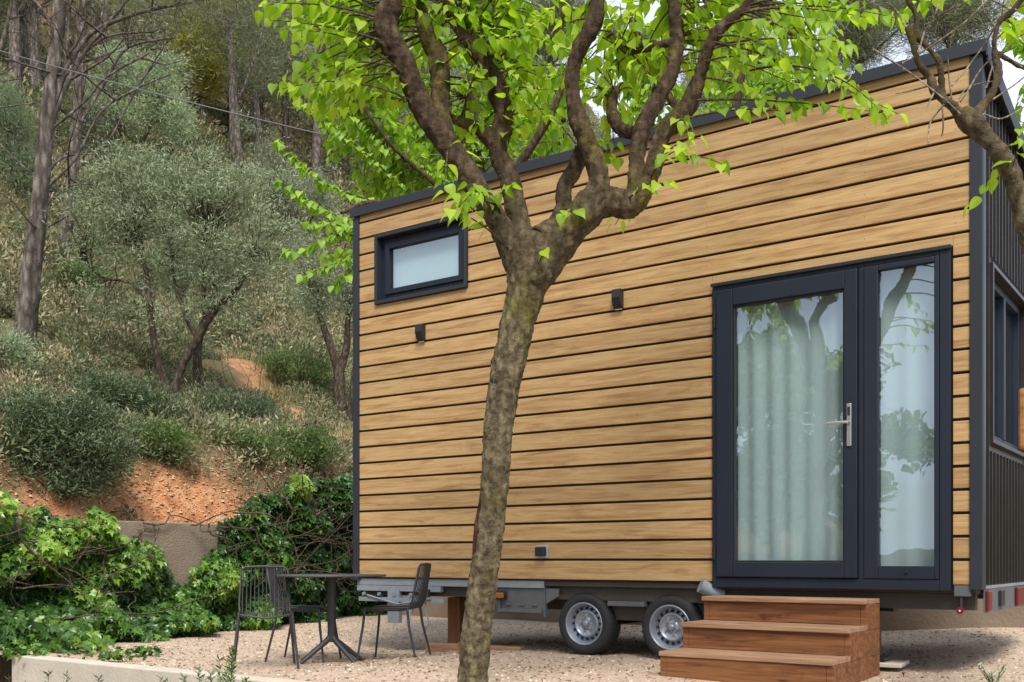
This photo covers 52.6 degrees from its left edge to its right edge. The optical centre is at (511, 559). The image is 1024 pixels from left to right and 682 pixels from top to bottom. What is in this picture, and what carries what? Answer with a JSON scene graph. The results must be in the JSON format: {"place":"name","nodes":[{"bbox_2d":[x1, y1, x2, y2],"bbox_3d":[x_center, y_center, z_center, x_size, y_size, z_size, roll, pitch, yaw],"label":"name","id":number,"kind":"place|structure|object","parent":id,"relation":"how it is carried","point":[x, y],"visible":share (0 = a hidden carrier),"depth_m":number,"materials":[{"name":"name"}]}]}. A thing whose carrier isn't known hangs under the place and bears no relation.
{"place":"outdoors","nodes":[
{"label":"outdoors","id":0,"kind":"place"},
{"bbox_2d":[0,50,530,160],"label":"overhead cable","id":1,"kind":"object","parent":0,"point":[200,104],"visible":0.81,"depth_m":14.29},
{"bbox_2d":[0,0,605,523],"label":"hill","id":2,"kind":"structure","parent":0,"point":[202,498],"depth_m":14.06,"materials":[{"name":"soil"}]},
{"bbox_2d":[0,314,50,377],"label":"shrub","id":3,"kind":"object","parent":2,"relation":"on","point":[15,342],"visible":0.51,"depth_m":17.16,"materials":[{"name":"green plant"}]},
{"bbox_2d":[0,0,52,100],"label":"pine tree","id":4,"kind":"object","parent":2,"relation":"on","point":[34,33],"visible":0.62,"depth_m":41.21,"materials":[{"name":"brown plant"}]},
{"bbox_2d":[0,0,52,97],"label":"pine tree","id":5,"kind":"object","parent":2,"relation":"on","point":[14,46],"visible":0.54,"depth_m":40.68,"materials":[{"name":"brown plant"}]},
{"bbox_2d":[0,0,52,92],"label":"pine tree","id":6,"kind":"object","parent":2,"relation":"on","point":[22,49],"visible":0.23,"depth_m":41.76,"materials":[{"name":"brown plant"}]},
{"bbox_2d":[0,68,55,200],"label":"olive tree","id":7,"kind":"object","parent":2,"relation":"on","point":[11,117],"visible":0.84,"depth_m":31.92,"materials":[{"name":"green plant"}]},
{"bbox_2d":[0,0,91,107],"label":"pine tree","id":8,"kind":"object","parent":2,"relation":"on","point":[6,21],"visible":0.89,"depth_m":29.46,"materials":[{"name":"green plant"}]},
{"bbox_2d":[0,380,145,508],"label":"shrub","id":9,"kind":"object","parent":2,"relation":"on","point":[82,435],"visible":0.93,"depth_m":11.94,"materials":[{"name":"green plant"}]},
{"bbox_2d":[44,254,119,295],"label":"shrub","id":10,"kind":"object","parent":2,"relation":"on","point":[77,267],"visible":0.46,"depth_m":25.64,"materials":[{"name":"green plant"}]},
{"bbox_2d":[59,104,134,177],"bbox_3d":[-15.795,-16.090,39.702,2.851,3.071,1.920,0,0,0],"label":"shrub","id":11,"kind":"object","parent":2,"relation":"on","point":[88,126],"visible":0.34,"depth_m":39.60,"materials":[{"name":"green plant"}]},
{"bbox_2d":[0,0,196,254],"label":"pine tree","id":12,"kind":"object","parent":2,"relation":"on","point":[78,88],"visible":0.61,"depth_m":30.16,"materials":[{"name":"green plant"}]},
{"bbox_2d":[58,358,191,426],"bbox_3d":[-5.487,-2.281,14.650,1.845,1.186,1.295,0,0,0],"label":"shrub","id":13,"kind":"object","parent":2,"relation":"on","point":[108,386],"visible":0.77,"depth_m":14.55,"materials":[{"name":"green plant"}]},
{"bbox_2d":[0,0,253,349],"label":"pine tree","id":14,"kind":"object","parent":2,"relation":"on","point":[28,293],"visible":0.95,"depth_m":19.90,"materials":[{"name":"brown plant"}]},
{"bbox_2d":[69,39,204,156],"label":"olive tree","id":15,"kind":"object","parent":2,"relation":"on","point":[157,103],"visible":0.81,"depth_m":41.44,"materials":[{"name":"green plant"}]},
{"bbox_2d":[121,409,211,474],"bbox_3d":[-4.596,-1.569,13.696,1.308,0.898,0.966,0,0,0],"label":"shrub","id":16,"kind":"object","parent":2,"relation":"on","point":[174,440],"visible":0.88,"depth_m":13.58,"materials":[{"name":"green plant"}]},
{"bbox_2d":[0,449,342,523],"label":"clods","id":17,"kind":"object","parent":2,"relation":"on","point":[147,498],"visible":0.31,"depth_m":13.45,"materials":[{"name":"brown soil"}]},
{"bbox_2d":[41,128,315,397],"bbox_3d":[-6.096,-5.216,19.255,4.901,5.346,2.246,0,0,0],"label":"olive tree","id":18,"kind":"object","parent":2,"relation":"on","point":[134,225],"visible":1,"depth_m":19.16,"materials":[{"name":"green plant"}]},
{"bbox_2d":[0,26,367,466],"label":"dead stems","id":19,"kind":"object","parent":2,"relation":"on","point":[159,327],"visible":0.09,"depth_m":23.62,"materials":[{"name":"plant"}]},
{"bbox_2d":[155,0,249,126],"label":"pine tree","id":20,"kind":"object","parent":2,"relation":"on","point":[211,76],"visible":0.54,"depth_m":51.67,"materials":[{"name":"green plant"}]},
{"bbox_2d":[148,227,260,385],"bbox_3d":[-6.439,-5.268,21.699,2.561,3.509,1.901,0,0,0],"label":"olive tree","id":21,"kind":"object","parent":2,"relation":"on","point":[197,358],"visible":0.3,"depth_m":21.67,"materials":[{"name":"green plant"}]},
{"bbox_2d":[169,0,291,177],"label":"pine tree","id":22,"kind":"object","parent":2,"relation":"on","point":[233,83],"visible":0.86,"depth_m":49.72,"materials":[{"name":"green plant"}]},
{"bbox_2d":[179,384,284,420],"bbox_3d":[-5.137,-2.768,18.991,2.095,0.876,1.228,0,0,0],"label":"shrub","id":23,"kind":"object","parent":2,"relation":"on","point":[255,406],"visible":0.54,"depth_m":18.82,"materials":[{"name":"green plant"}]},
{"bbox_2d":[186,417,293,470],"bbox_3d":[-3.955,-1.668,14.867,1.703,0.771,1.077,0,0,17],"label":"shrub","id":24,"kind":"object","parent":2,"relation":"on","point":[269,444],"visible":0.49,"depth_m":14.79,"materials":[{"name":"green plant"}]},
{"bbox_2d":[0,0,480,520],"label":"scrub","id":25,"kind":"object","parent":2,"relation":"on","point":[50,318],"visible":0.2,"depth_m":25.56,"materials":[{"name":"green plant"}]},
{"bbox_2d":[191,0,303,172],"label":"pine tree","id":26,"kind":"object","parent":2,"relation":"on","point":[256,105],"visible":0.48,"depth_m":52.26,"materials":[{"name":"green plant"}]},
{"bbox_2d":[231,105,348,237],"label":"olive tree","id":27,"kind":"object","parent":2,"relation":"on","point":[297,182],"visible":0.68,"depth_m":46.27,"materials":[{"name":"green plant"}]},
{"bbox_2d":[253,340,333,393],"bbox_3d":[-5.232,-4.650,25.461,2.276,1.460,1.466,0,0,0],"label":"shrub","id":28,"kind":"object","parent":2,"relation":"on","point":[277,361],"visible":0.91,"depth_m":25.31,"materials":[{"name":"green plant"}]},
{"bbox_2d":[0,0,615,189],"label":"wood","id":29,"kind":"object","parent":2,"relation":"on","point":[285,114],"visible":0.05,"depth_m":55.50,"materials":[{"name":"green plant"}]},
{"bbox_2d":[264,418,351,472],"bbox_3d":[-3.161,-1.684,15.678,1.532,0.923,0.973,0,0,0],"label":"shrub","id":30,"kind":"object","parent":2,"relation":"on","point":[313,447],"visible":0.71,"depth_m":15.59,"materials":[{"name":"green plant"}]},
{"bbox_2d":[275,227,352,424],"bbox_3d":[-4.060,-5.608,24.628,3.192,4.886,2.043,0,0,0],"label":"olive tree","id":31,"kind":"object","parent":2,"relation":"on","point":[315,290],"visible":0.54,"depth_m":24.61,"materials":[{"name":"green plant"}]},
{"bbox_2d":[267,0,379,193],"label":"pine tree","id":32,"kind":"object","parent":2,"relation":"on","point":[316,151],"visible":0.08,"depth_m":54.82,"materials":[{"name":"brown plant"}]},
{"bbox_2d":[509,0,618,136],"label":"pine tree","id":33,"kind":"object","parent":2,"relation":"on","point":[558,13],"visible":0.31,"depth_m":21.77,"materials":[{"name":"green plant"}]},
{"bbox_2d":[604,4,834,126],"bbox_3d":[2.668,-3.306,13.049,3.288,7.214,1.112,0,0,0],"label":"mulberry tree","id":34,"kind":"object","parent":2,"relation":"on","point":[718,90],"visible":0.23,"depth_m":12.78,"materials":[{"name":"green plant"}]},
{"bbox_2d":[678,9,800,113],"bbox_3d":[4.663,-5.789,21.790,4.127,11.355,4.073,0,0,26],"label":"pine tree","id":35,"kind":"object","parent":2,"relation":"on","point":[703,94],"visible":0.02,"depth_m":21.94,"materials":[{"name":"green plant"}]},
{"bbox_2d":[766,0,903,92],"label":"pine tree","id":36,"kind":"object","parent":2,"relation":"on","point":[865,50],"visible":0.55,"depth_m":18.77,"materials":[{"name":"green plant"}]},
{"bbox_2d":[849,0,1022,122],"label":"pine tree","id":37,"kind":"object","parent":2,"relation":"on","point":[947,22],"visible":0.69,"depth_m":16.85,"materials":[{"name":"green plant"}]},
{"bbox_2d":[1003,24,1023,128],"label":"mulberry tree","id":38,"kind":"object","parent":2,"relation":"on","point":[1017,46],"visible":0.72,"depth_m":11.15,"materials":[{"name":"green plant"}]},
{"bbox_2d":[0,615,1023,681],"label":"gravel yard","id":39,"kind":"structure","parent":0,"point":[939,651],"depth_m":8.85,"materials":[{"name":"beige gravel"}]},
{"bbox_2d":[0,637,85,659],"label":"ground ivy","id":40,"kind":"object","parent":39,"relation":"on","point":[26,651],"visible":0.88,"depth_m":9.05,"materials":[{"name":"green plant"}]},
{"bbox_2d":[82,649,146,661],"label":"ground ivy","id":41,"kind":"object","parent":39,"relation":"on","point":[115,655],"visible":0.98,"depth_m":8.83,"materials":[{"name":"green plant"}]},
{"bbox_2d":[114,645,162,656],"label":"ground ivy","id":42,"kind":"object","parent":39,"relation":"on","point":[142,650],"visible":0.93,"depth_m":9.38,"materials":[{"name":"green plant"}]},
{"bbox_2d":[232,565,299,671],"bbox_3d":[-1.997,0.467,8.387,0.528,0.841,0.563,0,0,-14],"label":"strand chair","id":43,"kind":"object","parent":39,"relation":"on","point":[292,630],"visible":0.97,"depth_m":8.57,"materials":[{"name":"black metal"}]},
{"bbox_2d":[264,564,341,662],"bbox_3d":[-1.827,0.457,9.023,0.563,0.841,0.528,0,0,7],"label":"strand chair","id":44,"kind":"object","parent":39,"relation":"on","point":[318,609],"visible":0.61,"depth_m":8.95,"materials":[{"name":"black metal"}]},
{"bbox_2d":[276,574,385,663],"bbox_3d":[-1.523,0.500,8.760,0.916,0.749,0.916,0,0,0],"label":"bistro table","id":45,"kind":"object","parent":39,"relation":"on","point":[343,648],"visible":0.97,"depth_m":8.72,"materials":[{"name":"grey metal"}]},
{"bbox_2d":[356,563,430,661],"bbox_3d":[-0.993,0.447,8.925,0.563,0.841,0.528,0,0,10],"label":"strand chair","id":46,"kind":"object","parent":39,"relation":"on","point":[422,595],"visible":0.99,"depth_m":8.80,"materials":[{"name":"black metal"}]},
{"bbox_2d":[272,23,588,294],"bbox_3d":[-0.819,-3.179,12.635,3.721,7.958,3.160,0,0,0],"label":"mulberry tree","id":47,"kind":"object","parent":39,"relation":"on","point":[399,170],"visible":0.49,"depth_m":12.80,"materials":[{"name":"green plant"}]},
{"bbox_2d":[448,597,465,642],"bbox_3d":[-0.441,0.610,9.899,0.330,0.500,0.150,0,0,35],"label":"timber prop","id":48,"kind":"object","parent":39,"relation":"on","point":[456,607],"visible":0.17,"depth_m":9.88,"materials":[{"name":"brown wood"}]},
{"bbox_2d":[425,642,524,651],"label":"timber beam","id":49,"kind":"structure","parent":39,"relation":"on","point":[441,647],"depth_m":9.53,"materials":[{"name":"brown wood"}]},
{"bbox_2d":[614,642,646,644],"bbox_3d":[1.347,0.788,9.579,1.328,0.023,0.117,0,0,36],"label":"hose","id":50,"kind":"object","parent":39,"relation":"on","point":[623,643],"visible":0.2,"depth_m":9.70,"materials":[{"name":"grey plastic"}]},
{"bbox_2d":[350,38,1023,660],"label":"tiny house","id":51,"kind":"structure","parent":39,"relation":"on","point":[784,360],"depth_m":7.91,"materials":[{"name":"wood"}]},
{"bbox_2d":[374,214,468,304],"bbox_3d":[-0.817,-2.779,9.692,1.117,0.665,0.173,0,0,35],"label":"window","id":52,"kind":"structure","parent":51,"relation":"in","point":[429,258],"depth_m":9.74,"materials":[{"name":"metal"}]},
{"bbox_2d":[713,268,857,577],"bbox_3d":[1.987,-0.958,7.595,1.081,2.175,0.159,0,0,35],"label":"door","id":53,"kind":"structure","parent":51,"relation":"in","point":[728,301],"depth_m":7.64,"materials":[{"name":"black metal"}]},
{"bbox_2d":[989,262,1023,458],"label":"window","id":54,"kind":"structure","parent":51,"relation":"in","point":[1006,303],"depth_m":7.72,"materials":[{"name":"metal"}]},
{"bbox_2d":[387,595,1023,630],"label":"wall","id":55,"kind":"structure","parent":39,"relation":"on","point":[915,619],"depth_m":10.72,"materials":[{"name":"grey concrete"}]},
{"bbox_2d":[659,595,879,681],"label":"wooden steps","id":56,"kind":"structure","parent":39,"relation":"on","point":[720,635],"depth_m":7.01,"materials":[{"name":"brown wood"}]},
{"bbox_2d":[880,659,908,667],"bbox_3d":[2.591,0.750,7.592,0.550,0.030,0.360,0,0,30],"label":"base board","id":57,"kind":"object","parent":39,"relation":"on","point":[895,663],"visible":0.45,"depth_m":7.37,"materials":[{"name":"concrete"}]},
{"bbox_2d":[976,662,1007,681],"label":"weed","id":58,"kind":"object","parent":39,"relation":"on","point":[987,677],"visible":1,"depth_m":6.59,"materials":[{"name":"green plant"}]},
{"bbox_2d":[1018,388,1023,449],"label":"wooden board","id":59,"kind":"object","parent":39,"relation":"on","point":[1021,418],"visible":1,"depth_m":5.64,"materials":[{"name":"brown wood"}]},
{"bbox_2d":[513,0,1023,136],"label":"sky","id":60,"kind":"structure","parent":0,"point":[1011,74],"materials":[{"name":"white"}]},
{"label":"ground","id":61,"kind":"structure","parent":0,"visible":0},
{"bbox_2d":[5,671,52,681],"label":"shrublet","id":62,"kind":"object","parent":61,"relation":"on","point":[47,675],"visible":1,"depth_m":8.19,"materials":[{"name":"green plant"}]},
{"bbox_2d":[62,668,103,681],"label":"shrublet","id":63,"kind":"object","parent":61,"relation":"on","point":[100,677],"visible":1,"depth_m":7.74,"materials":[{"name":"green plant"}]},
{"bbox_2d":[12,655,311,681],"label":"terrace wall","id":64,"kind":"structure","parent":61,"relation":"on","point":[29,668],"depth_m":8.34,"materials":[{"name":"concrete"}]},
{"bbox_2d":[0,517,358,681],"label":"retaining wall","id":65,"kind":"structure","parent":61,"relation":"on","point":[185,546],"depth_m":12.32,"materials":[{"name":"grey concrete"}]},
{"bbox_2d":[0,489,245,657],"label":"ivy","id":66,"kind":"object","parent":65,"relation":"attached to","point":[74,584],"visible":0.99,"depth_m":10.81,"materials":[{"name":"green plant"}]},
{"bbox_2d":[138,472,387,630],"bbox_3d":[-2.619,-0.163,13.685,0.750,2.251,4.952,0,0,35],"label":"ivy","id":67,"kind":"object","parent":65,"relation":"attached to","point":[280,527],"visible":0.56,"depth_m":13.37,"materials":[{"name":"green plant"}]},
{"bbox_2d":[156,672,205,681],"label":"shrublet","id":68,"kind":"object","parent":61,"relation":"on","point":[182,679],"visible":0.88,"depth_m":7.24,"materials":[{"name":"green plant"}]},
{"bbox_2d":[193,665,215,681],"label":"sprig","id":69,"kind":"object","parent":61,"relation":"on","point":[208,671],"visible":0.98,"depth_m":6.97,"materials":[{"name":"green plant"}]},
{"bbox_2d":[213,645,236,681],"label":"sprig","id":70,"kind":"object","parent":61,"relation":"on","point":[231,663],"visible":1,"depth_m":6.88,"materials":[{"name":"green plant"}]},
{"bbox_2d":[241,676,250,681],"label":"sprig","id":71,"kind":"object","parent":61,"relation":"on","point":[244,679],"visible":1,"depth_m":6.77,"materials":[{"name":"green plant"}]},
{"bbox_2d":[254,0,908,681],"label":"mulberry tree","id":72,"kind":"object","parent":61,"relation":"on","point":[368,36],"visible":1,"depth_m":5.79,"materials":[{"name":"green plant"}]},
{"bbox_2d":[873,0,1023,255],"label":"mulberry tree","id":73,"kind":"object","parent":61,"relation":"on","point":[972,123],"visible":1,"depth_m":4.39,"materials":[{"name":"brown plant"}]}
]}

